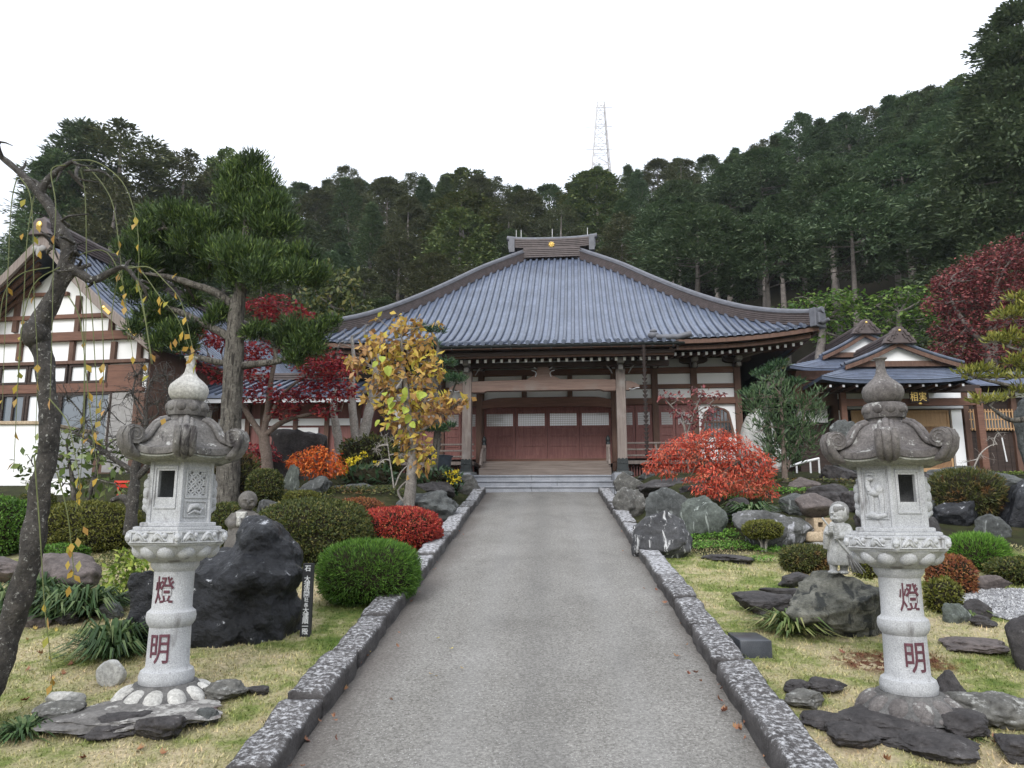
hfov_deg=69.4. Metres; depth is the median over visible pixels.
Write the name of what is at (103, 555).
ground cover
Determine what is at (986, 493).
clipped shrub
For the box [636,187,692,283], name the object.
cypress tree
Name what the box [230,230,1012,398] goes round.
hillside
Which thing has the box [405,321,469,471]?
cloud pine
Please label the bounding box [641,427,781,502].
laceleaf maple
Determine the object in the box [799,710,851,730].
foot stone
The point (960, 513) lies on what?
rock
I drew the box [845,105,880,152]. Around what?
old cedar tree
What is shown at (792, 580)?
rock
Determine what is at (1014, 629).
rock
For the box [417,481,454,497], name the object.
rock
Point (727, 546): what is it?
ground cover
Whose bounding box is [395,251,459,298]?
old cedar tree
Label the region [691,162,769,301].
cypress tree
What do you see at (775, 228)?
cypress tree
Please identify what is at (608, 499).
kerb stone
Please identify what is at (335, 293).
evergreen tree
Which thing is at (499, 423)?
door
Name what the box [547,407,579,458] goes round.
door
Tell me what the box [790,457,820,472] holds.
handrail
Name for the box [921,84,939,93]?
cedar tree
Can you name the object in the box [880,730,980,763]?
foot stone
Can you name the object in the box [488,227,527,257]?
cedar tree
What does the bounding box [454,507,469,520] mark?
kerb stone
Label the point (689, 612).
kerb stone
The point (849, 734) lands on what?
foot stone
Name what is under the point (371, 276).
old cedar tree
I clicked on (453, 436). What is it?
door
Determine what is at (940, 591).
clipped shrub
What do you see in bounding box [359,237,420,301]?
old cedar tree
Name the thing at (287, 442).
rock
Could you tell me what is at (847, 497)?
rock
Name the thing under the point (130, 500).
plum tree
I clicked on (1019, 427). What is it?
rock
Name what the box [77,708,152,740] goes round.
foot stone
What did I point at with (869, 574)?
clipped shrub
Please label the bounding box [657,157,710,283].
old cedar tree
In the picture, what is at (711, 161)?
cedar tree
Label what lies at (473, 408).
door
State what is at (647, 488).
rock
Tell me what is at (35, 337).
weeping cherry
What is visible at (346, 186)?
cedar tree
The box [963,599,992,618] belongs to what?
rock
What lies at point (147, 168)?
old cedar tree
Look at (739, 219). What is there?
cypress tree
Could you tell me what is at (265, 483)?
clipped shrub
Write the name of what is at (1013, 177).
cypress tree
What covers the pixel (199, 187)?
old cedar tree
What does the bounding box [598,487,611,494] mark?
kerb stone
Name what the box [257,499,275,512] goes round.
rock
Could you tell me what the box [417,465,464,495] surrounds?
leafy plant
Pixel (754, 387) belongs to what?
evergreen bush
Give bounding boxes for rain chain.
[437,349,442,450]
[641,345,649,457]
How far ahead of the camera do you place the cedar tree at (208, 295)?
41.90 m
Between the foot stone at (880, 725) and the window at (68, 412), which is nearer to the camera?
the foot stone at (880, 725)
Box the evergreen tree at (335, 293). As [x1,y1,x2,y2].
[280,255,373,372]
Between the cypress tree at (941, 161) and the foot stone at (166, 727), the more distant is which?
the cypress tree at (941, 161)
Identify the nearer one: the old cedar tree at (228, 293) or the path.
the path
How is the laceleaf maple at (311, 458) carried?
on the lawn at (392, 499)
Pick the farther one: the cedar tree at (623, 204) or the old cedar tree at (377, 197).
the old cedar tree at (377, 197)
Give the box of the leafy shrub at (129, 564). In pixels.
[100,546,149,592]
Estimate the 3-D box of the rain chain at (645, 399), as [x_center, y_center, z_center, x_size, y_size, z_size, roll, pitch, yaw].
[3.101,0.387,17.188,0.118,2.636,0.118,-5,-11,25]
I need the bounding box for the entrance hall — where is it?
[742,319,1023,471]
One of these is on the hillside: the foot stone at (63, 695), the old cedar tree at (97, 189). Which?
the old cedar tree at (97, 189)
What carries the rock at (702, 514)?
on the lawn at (392, 499)
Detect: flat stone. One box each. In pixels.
[701,554,753,564]
[938,636,1009,653]
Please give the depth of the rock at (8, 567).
8.24 m
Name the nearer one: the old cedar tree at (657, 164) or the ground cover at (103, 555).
the ground cover at (103, 555)
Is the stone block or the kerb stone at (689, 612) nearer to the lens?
the stone block
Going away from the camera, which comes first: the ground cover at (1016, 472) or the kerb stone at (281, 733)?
the kerb stone at (281, 733)
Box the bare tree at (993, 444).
[957,430,1005,467]
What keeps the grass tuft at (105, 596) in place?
on the lawn at (392, 499)
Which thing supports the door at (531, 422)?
in the temple hall
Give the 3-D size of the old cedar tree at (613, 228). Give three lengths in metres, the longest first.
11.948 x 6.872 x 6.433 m
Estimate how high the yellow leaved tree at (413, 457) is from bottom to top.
3.413 m
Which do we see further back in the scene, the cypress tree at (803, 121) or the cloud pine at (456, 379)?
the cypress tree at (803, 121)
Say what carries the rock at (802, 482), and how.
on the lawn at (392, 499)
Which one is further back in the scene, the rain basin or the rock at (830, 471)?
the rain basin
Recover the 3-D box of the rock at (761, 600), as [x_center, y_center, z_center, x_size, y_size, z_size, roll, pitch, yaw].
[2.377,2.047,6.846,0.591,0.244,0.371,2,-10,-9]
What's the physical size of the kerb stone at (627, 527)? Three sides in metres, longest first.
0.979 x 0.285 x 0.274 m
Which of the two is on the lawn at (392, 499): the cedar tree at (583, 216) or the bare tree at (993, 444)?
the bare tree at (993, 444)
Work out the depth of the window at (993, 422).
20.49 m
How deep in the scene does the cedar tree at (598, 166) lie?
76.21 m
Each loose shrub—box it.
[214,452,261,493]
[337,431,405,478]
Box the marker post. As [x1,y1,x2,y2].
[299,563,314,636]
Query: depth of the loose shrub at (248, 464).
12.87 m
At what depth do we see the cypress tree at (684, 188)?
54.20 m
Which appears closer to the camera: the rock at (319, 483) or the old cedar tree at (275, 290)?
the rock at (319, 483)
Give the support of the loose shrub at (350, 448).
on the lawn at (392, 499)
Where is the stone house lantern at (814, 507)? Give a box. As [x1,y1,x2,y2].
[794,493,833,544]
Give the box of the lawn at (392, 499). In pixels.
[0,471,1023,767]
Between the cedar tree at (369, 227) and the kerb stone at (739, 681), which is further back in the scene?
the cedar tree at (369, 227)
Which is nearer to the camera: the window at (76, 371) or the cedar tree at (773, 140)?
the window at (76, 371)
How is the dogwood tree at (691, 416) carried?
on the lawn at (392, 499)
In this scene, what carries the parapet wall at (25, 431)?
on the lawn at (392, 499)
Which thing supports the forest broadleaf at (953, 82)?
on the hillside
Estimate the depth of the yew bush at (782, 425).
14.20 m
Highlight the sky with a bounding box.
[0,0,1023,266]
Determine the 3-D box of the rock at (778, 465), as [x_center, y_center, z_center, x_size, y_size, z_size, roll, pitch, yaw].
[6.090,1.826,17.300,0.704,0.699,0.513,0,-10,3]
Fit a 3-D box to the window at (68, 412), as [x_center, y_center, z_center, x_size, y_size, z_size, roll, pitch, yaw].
[-10.299,0.954,17.775,1.431,1.505,0.110,-1,-10,8]
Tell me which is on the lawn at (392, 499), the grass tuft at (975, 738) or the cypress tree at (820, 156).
the grass tuft at (975, 738)
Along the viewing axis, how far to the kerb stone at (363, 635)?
5.84 m
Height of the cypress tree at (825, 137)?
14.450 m
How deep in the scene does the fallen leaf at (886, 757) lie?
3.94 m
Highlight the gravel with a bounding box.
[962,588,1023,619]
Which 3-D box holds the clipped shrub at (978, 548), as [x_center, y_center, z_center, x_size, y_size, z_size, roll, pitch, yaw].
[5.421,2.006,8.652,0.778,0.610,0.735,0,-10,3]
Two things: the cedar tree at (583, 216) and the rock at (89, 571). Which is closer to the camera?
the rock at (89, 571)
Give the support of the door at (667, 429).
in the temple hall
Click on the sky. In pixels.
(509, 89)
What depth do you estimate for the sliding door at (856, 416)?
20.75 m
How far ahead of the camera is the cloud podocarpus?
12.84 m
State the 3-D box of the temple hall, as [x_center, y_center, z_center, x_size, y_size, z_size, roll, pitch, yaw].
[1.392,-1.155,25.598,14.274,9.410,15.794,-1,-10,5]
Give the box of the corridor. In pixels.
[204,372,379,472]
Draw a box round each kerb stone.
[223,700,321,767]
[288,650,359,717]
[332,615,387,666]
[360,591,408,628]
[410,565,426,597]
[417,539,445,563]
[418,554,433,574]
[440,532,451,546]
[442,521,459,538]
[444,515,464,528]
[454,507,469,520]
[460,500,475,513]
[466,495,480,505]
[470,490,482,498]
[473,486,485,495]
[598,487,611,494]
[600,491,614,501]
[605,496,614,507]
[609,502,613,514]
[613,509,630,521]
[617,513,635,528]
[622,522,636,537]
[628,531,632,545]
[637,548,662,565]
[645,556,677,583]
[658,573,696,607]
[673,598,716,635]
[691,623,744,675]
[716,662,777,715]
[743,696,839,767]
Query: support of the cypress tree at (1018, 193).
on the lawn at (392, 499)
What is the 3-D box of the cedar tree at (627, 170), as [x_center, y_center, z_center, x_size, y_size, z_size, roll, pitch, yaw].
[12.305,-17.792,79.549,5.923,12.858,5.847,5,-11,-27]
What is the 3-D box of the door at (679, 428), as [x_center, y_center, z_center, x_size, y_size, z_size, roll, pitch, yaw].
[4.708,1.288,20.229,0.442,1.470,0.045,-1,-10,5]
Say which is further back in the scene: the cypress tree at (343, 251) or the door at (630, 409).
the cypress tree at (343, 251)
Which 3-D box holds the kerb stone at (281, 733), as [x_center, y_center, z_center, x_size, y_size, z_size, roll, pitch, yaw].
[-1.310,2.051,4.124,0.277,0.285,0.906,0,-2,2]
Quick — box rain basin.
[426,455,452,471]
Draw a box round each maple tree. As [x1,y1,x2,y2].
[176,293,360,468]
[918,232,1023,370]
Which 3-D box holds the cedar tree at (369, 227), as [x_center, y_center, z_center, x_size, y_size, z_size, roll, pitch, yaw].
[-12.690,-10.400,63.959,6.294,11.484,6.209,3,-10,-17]
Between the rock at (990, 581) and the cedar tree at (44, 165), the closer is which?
the rock at (990, 581)
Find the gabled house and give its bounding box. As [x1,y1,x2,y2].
[0,217,319,473]
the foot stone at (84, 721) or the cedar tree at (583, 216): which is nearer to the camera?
the foot stone at (84, 721)
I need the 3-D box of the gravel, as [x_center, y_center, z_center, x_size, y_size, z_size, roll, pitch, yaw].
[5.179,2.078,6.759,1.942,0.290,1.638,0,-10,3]
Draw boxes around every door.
[407,410,422,453]
[423,408,436,459]
[444,407,460,459]
[461,407,475,458]
[484,408,515,458]
[516,407,546,458]
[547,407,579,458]
[579,407,611,457]
[626,405,635,457]
[635,405,653,457]
[659,405,675,457]
[675,404,692,457]
[850,411,866,422]
[904,410,953,471]
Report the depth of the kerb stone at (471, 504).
14.01 m
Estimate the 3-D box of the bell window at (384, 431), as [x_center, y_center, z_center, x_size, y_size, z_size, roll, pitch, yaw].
[-3.628,1.155,21.006,0.920,0.845,0.050,-1,-10,5]
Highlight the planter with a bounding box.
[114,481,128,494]
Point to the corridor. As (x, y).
(314, 424)
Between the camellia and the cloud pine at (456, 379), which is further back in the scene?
the cloud pine at (456, 379)
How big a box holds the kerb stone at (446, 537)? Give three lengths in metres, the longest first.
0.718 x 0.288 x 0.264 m
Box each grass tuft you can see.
[0,571,90,596]
[0,579,47,613]
[0,712,54,745]
[1,582,121,619]
[32,583,129,620]
[42,613,148,664]
[719,501,793,513]
[723,606,853,639]
[968,737,994,744]
[969,610,997,616]
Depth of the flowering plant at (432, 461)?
14.67 m
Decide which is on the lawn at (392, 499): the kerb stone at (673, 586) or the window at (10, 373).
the kerb stone at (673, 586)
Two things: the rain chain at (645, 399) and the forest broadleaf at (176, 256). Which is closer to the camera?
the rain chain at (645, 399)
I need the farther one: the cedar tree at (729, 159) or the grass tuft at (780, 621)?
the cedar tree at (729, 159)
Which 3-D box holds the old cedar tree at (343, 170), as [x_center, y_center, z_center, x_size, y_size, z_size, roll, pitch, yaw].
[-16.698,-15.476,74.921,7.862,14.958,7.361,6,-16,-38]
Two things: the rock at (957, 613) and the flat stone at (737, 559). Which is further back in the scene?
the flat stone at (737, 559)
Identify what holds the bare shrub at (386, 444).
on the lawn at (392, 499)
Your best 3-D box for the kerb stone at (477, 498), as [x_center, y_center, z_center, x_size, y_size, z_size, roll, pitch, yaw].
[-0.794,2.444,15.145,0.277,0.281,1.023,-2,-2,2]
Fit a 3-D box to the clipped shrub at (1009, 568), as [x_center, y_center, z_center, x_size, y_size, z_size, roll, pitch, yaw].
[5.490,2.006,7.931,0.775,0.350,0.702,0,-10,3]
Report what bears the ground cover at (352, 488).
on the lawn at (392, 499)
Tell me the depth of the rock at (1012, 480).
13.07 m
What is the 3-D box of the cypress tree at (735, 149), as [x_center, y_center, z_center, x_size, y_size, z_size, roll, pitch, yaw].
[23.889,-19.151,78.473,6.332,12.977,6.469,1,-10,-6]
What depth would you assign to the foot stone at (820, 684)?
4.88 m
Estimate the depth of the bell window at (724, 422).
20.18 m
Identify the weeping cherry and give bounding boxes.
[0,141,195,696]
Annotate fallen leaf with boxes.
[160,747,167,753]
[883,752,890,759]
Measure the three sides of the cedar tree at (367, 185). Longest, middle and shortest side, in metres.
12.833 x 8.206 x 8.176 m
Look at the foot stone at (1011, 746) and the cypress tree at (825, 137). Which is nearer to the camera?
the foot stone at (1011, 746)
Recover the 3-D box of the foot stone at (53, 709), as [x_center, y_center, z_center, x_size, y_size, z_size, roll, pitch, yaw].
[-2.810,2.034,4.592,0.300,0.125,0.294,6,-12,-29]
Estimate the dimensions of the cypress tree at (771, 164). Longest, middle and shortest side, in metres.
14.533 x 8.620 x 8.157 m
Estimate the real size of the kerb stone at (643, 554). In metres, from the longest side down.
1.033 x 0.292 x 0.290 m
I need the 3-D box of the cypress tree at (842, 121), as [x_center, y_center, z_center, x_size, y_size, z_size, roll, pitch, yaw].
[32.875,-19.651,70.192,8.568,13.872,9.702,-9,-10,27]
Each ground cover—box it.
[94,548,317,571]
[114,485,403,497]
[281,484,404,498]
[691,476,855,496]
[691,514,784,560]
[710,486,852,499]
[998,469,1023,474]
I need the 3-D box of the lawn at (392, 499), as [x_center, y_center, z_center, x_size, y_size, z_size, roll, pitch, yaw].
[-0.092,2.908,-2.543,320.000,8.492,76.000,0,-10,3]
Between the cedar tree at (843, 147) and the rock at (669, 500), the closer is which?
the rock at (669, 500)
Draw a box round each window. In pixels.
[0,366,28,384]
[0,394,29,420]
[0,395,4,420]
[21,393,63,420]
[27,365,69,384]
[58,392,114,454]
[68,363,109,383]
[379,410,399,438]
[700,406,734,436]
[968,409,1014,430]
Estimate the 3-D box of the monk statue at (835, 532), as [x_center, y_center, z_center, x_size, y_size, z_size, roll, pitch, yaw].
[2.778,1.302,6.272,0.343,0.608,0.240,0,-10,3]
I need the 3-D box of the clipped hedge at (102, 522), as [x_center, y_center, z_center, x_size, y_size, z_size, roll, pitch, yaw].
[-5.948,2.020,10.333,1.686,0.841,1.008,0,-10,3]
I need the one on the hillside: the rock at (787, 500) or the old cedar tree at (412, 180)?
the old cedar tree at (412, 180)
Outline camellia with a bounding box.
[10,427,130,500]
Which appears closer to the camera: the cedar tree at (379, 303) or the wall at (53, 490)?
the wall at (53, 490)
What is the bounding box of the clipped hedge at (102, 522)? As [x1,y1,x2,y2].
[46,499,145,553]
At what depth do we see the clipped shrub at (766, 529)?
9.63 m
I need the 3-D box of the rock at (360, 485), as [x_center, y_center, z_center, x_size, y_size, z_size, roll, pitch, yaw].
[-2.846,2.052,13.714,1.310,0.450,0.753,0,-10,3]
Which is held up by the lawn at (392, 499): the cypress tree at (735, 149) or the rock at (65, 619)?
the rock at (65, 619)
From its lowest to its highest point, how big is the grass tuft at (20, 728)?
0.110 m
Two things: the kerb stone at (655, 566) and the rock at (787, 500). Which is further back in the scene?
the rock at (787, 500)
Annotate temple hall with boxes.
[309,228,829,476]
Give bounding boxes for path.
[286,492,770,767]
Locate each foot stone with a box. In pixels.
[30,698,222,734]
[31,700,86,719]
[45,691,85,701]
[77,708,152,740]
[96,659,126,686]
[134,715,186,740]
[196,707,218,725]
[203,679,248,700]
[247,685,268,695]
[783,679,810,692]
[784,687,824,709]
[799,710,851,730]
[808,676,847,692]
[824,721,881,748]
[838,704,948,738]
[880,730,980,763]
[936,669,966,692]
[941,708,990,738]
[944,691,1023,730]
[993,733,1023,764]
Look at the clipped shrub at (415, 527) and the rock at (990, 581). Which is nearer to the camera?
the rock at (990, 581)
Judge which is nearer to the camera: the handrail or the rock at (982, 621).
the rock at (982, 621)
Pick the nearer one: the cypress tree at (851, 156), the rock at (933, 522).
the rock at (933, 522)
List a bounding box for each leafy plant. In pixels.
[341,461,397,484]
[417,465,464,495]
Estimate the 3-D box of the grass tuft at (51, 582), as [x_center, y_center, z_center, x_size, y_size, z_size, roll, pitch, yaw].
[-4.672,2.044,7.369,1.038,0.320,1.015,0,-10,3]
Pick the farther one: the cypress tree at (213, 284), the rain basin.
the cypress tree at (213, 284)
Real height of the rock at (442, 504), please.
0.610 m
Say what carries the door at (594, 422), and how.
in the temple hall
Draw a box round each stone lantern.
[110,356,249,705]
[819,357,964,728]
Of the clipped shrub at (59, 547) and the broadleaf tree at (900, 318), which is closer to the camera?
the clipped shrub at (59, 547)
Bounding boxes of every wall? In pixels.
[0,421,98,485]
[51,479,77,494]
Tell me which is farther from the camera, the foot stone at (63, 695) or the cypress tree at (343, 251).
the cypress tree at (343, 251)
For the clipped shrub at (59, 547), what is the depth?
9.47 m
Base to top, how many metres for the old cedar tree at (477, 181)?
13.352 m
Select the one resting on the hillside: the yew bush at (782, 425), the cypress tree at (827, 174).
the cypress tree at (827, 174)
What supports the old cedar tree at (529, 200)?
on the hillside
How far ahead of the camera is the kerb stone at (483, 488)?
16.57 m
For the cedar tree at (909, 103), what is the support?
on the hillside
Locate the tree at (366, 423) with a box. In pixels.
[330,321,401,455]
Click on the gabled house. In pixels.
(67, 347)
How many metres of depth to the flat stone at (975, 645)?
5.67 m
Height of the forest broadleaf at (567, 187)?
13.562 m
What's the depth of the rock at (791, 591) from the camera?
7.21 m
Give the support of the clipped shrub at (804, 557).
on the lawn at (392, 499)
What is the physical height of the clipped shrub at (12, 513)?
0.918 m
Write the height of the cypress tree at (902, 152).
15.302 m
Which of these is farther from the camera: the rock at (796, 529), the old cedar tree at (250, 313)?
the old cedar tree at (250, 313)
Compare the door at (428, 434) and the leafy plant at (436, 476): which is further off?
the door at (428, 434)
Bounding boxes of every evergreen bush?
[741,358,789,414]
[918,336,978,371]
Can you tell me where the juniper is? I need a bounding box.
[100,145,344,502]
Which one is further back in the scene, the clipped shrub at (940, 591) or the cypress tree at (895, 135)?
the cypress tree at (895, 135)
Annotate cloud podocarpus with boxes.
[949,287,1023,422]
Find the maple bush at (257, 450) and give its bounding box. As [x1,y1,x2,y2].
[245,441,282,467]
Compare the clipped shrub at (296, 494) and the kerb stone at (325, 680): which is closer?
the kerb stone at (325, 680)
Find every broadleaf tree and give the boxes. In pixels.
[770,285,875,359]
[852,284,941,343]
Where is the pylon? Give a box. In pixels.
[585,101,611,171]
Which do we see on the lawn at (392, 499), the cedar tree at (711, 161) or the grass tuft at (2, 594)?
the grass tuft at (2, 594)
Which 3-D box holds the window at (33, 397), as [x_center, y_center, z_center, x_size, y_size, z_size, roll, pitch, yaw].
[-11.407,0.982,17.930,1.044,1.505,0.110,-1,-10,8]
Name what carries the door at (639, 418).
in the temple hall
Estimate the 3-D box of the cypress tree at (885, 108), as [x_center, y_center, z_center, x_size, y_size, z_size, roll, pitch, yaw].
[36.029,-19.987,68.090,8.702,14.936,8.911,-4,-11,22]
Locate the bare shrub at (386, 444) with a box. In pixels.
[372,433,406,489]
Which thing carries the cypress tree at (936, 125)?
on the hillside
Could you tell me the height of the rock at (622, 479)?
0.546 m
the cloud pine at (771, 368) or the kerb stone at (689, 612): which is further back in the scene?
the cloud pine at (771, 368)
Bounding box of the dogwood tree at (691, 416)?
[657,384,726,471]
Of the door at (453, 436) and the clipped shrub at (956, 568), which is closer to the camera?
the clipped shrub at (956, 568)
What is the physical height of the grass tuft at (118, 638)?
0.329 m
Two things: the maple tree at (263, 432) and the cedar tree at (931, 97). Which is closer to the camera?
the maple tree at (263, 432)
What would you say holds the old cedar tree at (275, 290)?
on the hillside
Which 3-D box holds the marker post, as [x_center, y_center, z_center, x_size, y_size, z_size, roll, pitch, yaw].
[-1.737,1.875,6.261,0.085,0.696,0.064,0,-10,-1]
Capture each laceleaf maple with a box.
[283,444,348,479]
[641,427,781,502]
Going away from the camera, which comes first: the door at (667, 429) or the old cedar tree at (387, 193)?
the door at (667, 429)
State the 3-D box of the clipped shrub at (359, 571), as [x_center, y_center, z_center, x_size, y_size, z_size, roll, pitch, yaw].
[-1.431,1.880,7.409,1.099,0.716,1.019,0,-10,3]
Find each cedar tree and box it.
[0,147,98,273]
[12,116,195,272]
[62,174,158,269]
[121,148,227,290]
[195,291,217,301]
[210,295,268,322]
[217,228,272,301]
[227,280,290,323]
[262,218,331,306]
[266,221,330,316]
[275,181,313,288]
[280,186,345,285]
[308,177,341,237]
[315,298,359,371]
[319,164,372,267]
[324,175,377,272]
[326,177,384,261]
[343,267,390,312]
[346,201,402,306]
[348,175,416,284]
[358,296,394,310]
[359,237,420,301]
[360,176,402,263]
[366,194,433,301]
[375,171,433,249]
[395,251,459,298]
[418,264,473,291]
[420,175,472,262]
[460,173,507,252]
[476,203,534,259]
[484,175,512,218]
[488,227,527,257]
[494,187,558,252]
[508,183,536,232]
[530,183,564,236]
[531,204,589,236]
[555,180,595,236]
[587,164,611,226]
[595,196,649,271]
[595,210,656,270]
[615,163,641,205]
[640,157,678,210]
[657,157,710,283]
[673,156,685,179]
[693,153,722,184]
[706,152,754,214]
[739,168,778,295]
[747,139,769,151]
[767,132,797,258]
[771,164,829,289]
[827,118,847,150]
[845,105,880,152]
[879,89,928,184]
[907,90,927,98]
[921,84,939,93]
[924,87,949,111]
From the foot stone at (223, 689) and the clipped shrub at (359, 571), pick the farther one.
the clipped shrub at (359, 571)
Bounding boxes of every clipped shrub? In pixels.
[0,493,26,555]
[16,492,57,505]
[43,542,91,555]
[210,500,255,547]
[243,467,285,504]
[258,496,376,565]
[281,489,320,500]
[314,536,423,607]
[342,496,385,509]
[365,504,444,549]
[740,518,784,551]
[777,542,829,573]
[850,562,877,579]
[921,574,965,612]
[923,552,980,593]
[927,465,1009,515]
[947,529,1014,571]
[981,554,1023,584]
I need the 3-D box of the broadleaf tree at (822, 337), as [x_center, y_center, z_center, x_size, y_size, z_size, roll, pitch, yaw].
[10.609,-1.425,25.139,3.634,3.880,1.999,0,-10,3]
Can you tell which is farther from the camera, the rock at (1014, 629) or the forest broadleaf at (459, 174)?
the forest broadleaf at (459, 174)
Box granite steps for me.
[460,472,621,493]
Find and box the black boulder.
[127,515,303,648]
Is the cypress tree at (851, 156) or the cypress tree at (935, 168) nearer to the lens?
the cypress tree at (935, 168)
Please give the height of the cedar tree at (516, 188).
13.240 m
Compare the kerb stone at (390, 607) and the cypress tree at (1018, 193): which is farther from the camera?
the cypress tree at (1018, 193)
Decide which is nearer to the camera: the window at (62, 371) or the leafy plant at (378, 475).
the leafy plant at (378, 475)
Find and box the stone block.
[728,632,772,657]
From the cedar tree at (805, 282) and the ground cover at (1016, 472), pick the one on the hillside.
the cedar tree at (805, 282)
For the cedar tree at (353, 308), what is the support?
on the hillside
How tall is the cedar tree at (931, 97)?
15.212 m
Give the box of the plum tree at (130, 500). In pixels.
[57,360,217,534]
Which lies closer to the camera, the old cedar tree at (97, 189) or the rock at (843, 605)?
the rock at (843, 605)
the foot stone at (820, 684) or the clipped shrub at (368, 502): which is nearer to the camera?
the foot stone at (820, 684)
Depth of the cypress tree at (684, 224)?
39.04 m
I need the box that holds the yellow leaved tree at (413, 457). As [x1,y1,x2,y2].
[341,311,476,506]
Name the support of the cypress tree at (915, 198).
on the hillside
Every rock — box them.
[0,556,17,582]
[25,615,51,628]
[39,552,102,587]
[55,611,78,625]
[98,601,123,619]
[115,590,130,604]
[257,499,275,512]
[271,428,327,479]
[283,464,299,492]
[298,476,332,494]
[331,483,370,490]
[396,490,458,521]
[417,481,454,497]
[458,474,479,494]
[612,487,644,516]
[613,472,642,490]
[631,510,692,557]
[637,478,705,496]
[638,469,675,480]
[645,487,686,517]
[679,484,725,492]
[679,495,727,536]
[725,497,748,515]
[731,590,792,616]
[732,510,813,550]
[739,409,778,470]
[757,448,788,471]
[759,587,796,595]
[778,493,802,515]
[778,572,808,587]
[786,570,881,636]
[788,477,820,487]
[803,484,848,501]
[819,465,856,480]
[829,419,854,466]
[840,491,855,512]
[853,514,860,526]
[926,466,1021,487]
[929,516,940,531]
[932,501,979,525]
[942,603,971,623]
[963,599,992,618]
[968,615,997,627]
[973,514,1011,537]
[977,575,1011,588]
[997,479,1023,527]
[1004,615,1023,670]
[1013,397,1023,463]
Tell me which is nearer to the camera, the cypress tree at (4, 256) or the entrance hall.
the entrance hall
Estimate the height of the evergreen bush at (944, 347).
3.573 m
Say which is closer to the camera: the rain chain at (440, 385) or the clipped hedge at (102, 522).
the clipped hedge at (102, 522)
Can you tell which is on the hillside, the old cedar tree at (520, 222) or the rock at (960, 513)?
the old cedar tree at (520, 222)
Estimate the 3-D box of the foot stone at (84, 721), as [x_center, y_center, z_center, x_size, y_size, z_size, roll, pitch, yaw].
[-2.307,2.062,4.691,1.139,0.134,0.967,0,-10,3]
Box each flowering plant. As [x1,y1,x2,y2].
[337,451,378,477]
[426,446,436,467]
[442,469,461,485]
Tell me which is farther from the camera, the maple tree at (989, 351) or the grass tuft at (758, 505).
the maple tree at (989, 351)
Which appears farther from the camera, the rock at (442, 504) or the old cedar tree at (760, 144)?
the old cedar tree at (760, 144)
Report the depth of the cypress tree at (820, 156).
53.22 m
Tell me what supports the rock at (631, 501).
on the lawn at (392, 499)
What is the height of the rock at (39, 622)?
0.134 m
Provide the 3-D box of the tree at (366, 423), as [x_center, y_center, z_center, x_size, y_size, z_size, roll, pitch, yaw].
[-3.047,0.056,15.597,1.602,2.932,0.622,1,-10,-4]
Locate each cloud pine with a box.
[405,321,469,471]
[735,358,807,471]
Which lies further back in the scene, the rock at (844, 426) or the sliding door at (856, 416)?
the sliding door at (856, 416)
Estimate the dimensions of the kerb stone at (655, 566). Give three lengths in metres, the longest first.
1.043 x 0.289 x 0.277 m
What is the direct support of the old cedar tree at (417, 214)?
on the hillside
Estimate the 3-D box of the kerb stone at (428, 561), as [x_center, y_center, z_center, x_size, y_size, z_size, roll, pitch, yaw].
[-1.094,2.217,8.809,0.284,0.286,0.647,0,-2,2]
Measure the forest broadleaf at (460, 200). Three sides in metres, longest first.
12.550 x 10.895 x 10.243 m
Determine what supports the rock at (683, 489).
on the lawn at (392, 499)
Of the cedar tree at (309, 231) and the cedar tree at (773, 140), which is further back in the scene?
the cedar tree at (773, 140)
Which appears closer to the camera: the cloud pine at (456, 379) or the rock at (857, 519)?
the rock at (857, 519)
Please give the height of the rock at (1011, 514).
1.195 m
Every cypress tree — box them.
[0,116,131,266]
[0,233,19,275]
[199,271,250,315]
[284,250,359,369]
[304,242,368,307]
[400,177,451,259]
[618,195,707,282]
[624,168,652,273]
[627,202,771,296]
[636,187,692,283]
[641,178,717,285]
[678,203,757,298]
[683,184,734,298]
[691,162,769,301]
[700,212,846,387]
[708,146,800,306]
[729,146,742,155]
[744,193,828,367]
[769,110,822,265]
[771,180,926,326]
[774,159,901,336]
[779,150,860,308]
[803,117,845,255]
[828,111,880,234]
[834,150,885,264]
[849,138,947,344]
[852,127,913,305]
[862,93,905,158]
[873,176,996,347]
[887,112,926,245]
[889,111,966,316]
[889,136,1023,371]
[895,0,1023,371]
[907,119,1023,243]
[909,53,1023,371]
[934,85,965,106]
[938,64,1023,369]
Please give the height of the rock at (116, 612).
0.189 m
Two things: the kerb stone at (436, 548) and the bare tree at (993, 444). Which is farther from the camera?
the bare tree at (993, 444)
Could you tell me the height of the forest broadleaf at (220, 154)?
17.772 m
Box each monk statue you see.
[223,491,258,547]
[821,501,865,574]
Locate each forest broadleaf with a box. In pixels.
[153,240,193,275]
[184,146,262,293]
[409,189,507,294]
[410,207,500,289]
[417,167,498,236]
[546,168,620,248]
[554,169,644,250]
[938,73,974,89]
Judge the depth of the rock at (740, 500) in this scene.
11.57 m
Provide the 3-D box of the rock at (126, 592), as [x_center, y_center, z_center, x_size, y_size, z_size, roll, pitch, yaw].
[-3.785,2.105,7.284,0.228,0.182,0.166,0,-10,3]
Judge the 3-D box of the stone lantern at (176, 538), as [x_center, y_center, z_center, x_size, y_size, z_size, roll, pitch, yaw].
[-2.287,0.960,5.071,0.832,2.344,0.907,4,-11,-24]
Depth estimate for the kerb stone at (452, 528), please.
11.22 m
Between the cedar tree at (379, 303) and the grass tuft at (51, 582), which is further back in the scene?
the cedar tree at (379, 303)
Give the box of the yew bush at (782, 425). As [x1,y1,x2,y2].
[733,366,833,481]

